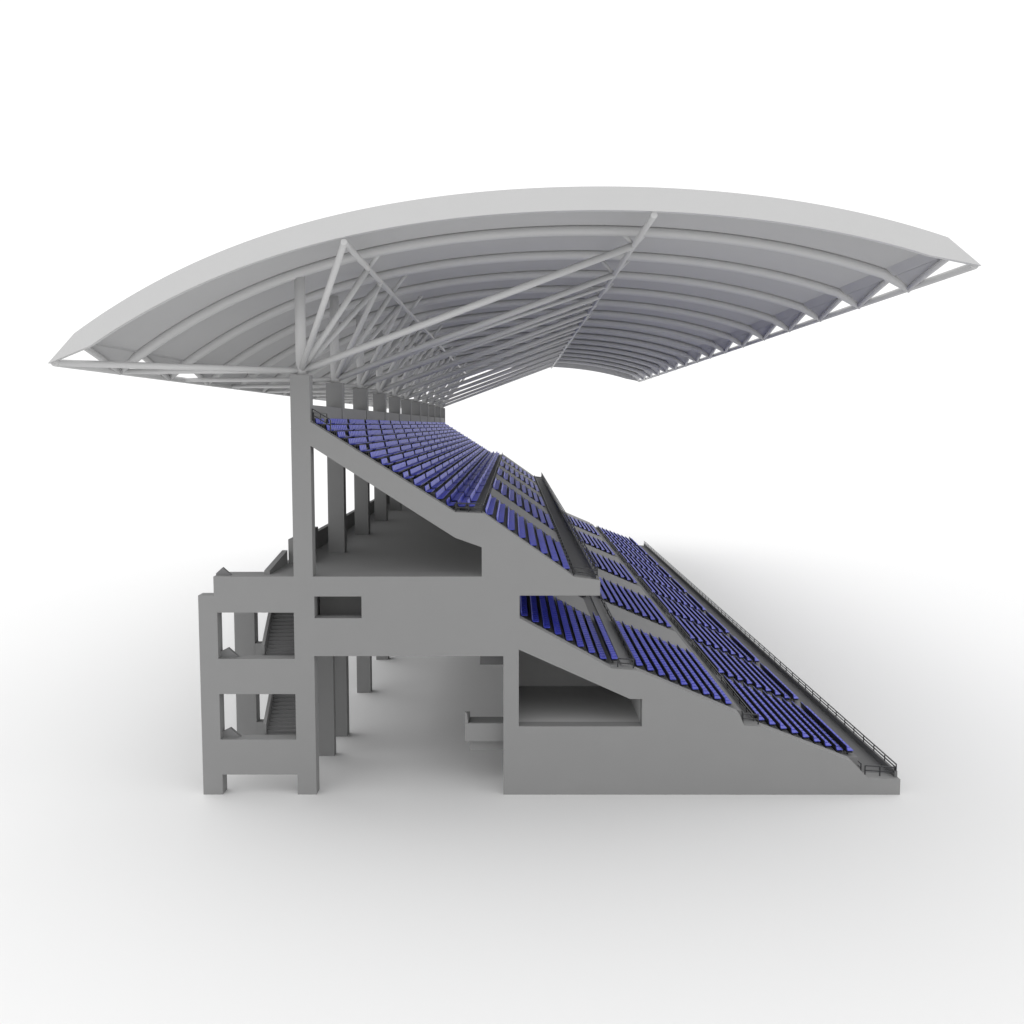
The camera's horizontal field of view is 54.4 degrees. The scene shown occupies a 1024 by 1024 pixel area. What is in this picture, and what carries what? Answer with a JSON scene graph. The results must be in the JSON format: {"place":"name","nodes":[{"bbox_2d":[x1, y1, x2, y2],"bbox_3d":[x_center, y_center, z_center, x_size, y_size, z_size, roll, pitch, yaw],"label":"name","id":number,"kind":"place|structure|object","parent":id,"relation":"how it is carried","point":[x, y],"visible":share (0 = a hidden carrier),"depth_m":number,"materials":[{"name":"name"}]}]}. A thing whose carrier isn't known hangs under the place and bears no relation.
{"place":"outdoors","nodes":[
{"label":"outdoors","id":0,"kind":"place"},
{"bbox_2d":[0,428,1023,1023],"bbox_3d":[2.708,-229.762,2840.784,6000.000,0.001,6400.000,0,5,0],"label":"ground","id":1,"kind":"structure","parent":0,"point":[410,862],"depth_m":50.94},
{"bbox_2d":[48,186,981,794],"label":"grandstand","id":2,"kind":"object","parent":1,"relation":"on","point":[632,666],"visible":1,"depth_m":52.28,"materials":[{"name":"concrete"}]},
{"bbox_2d":[0,0,1023,427],"label":"sky","id":3,"kind":"structure","parent":0,"point":[142,142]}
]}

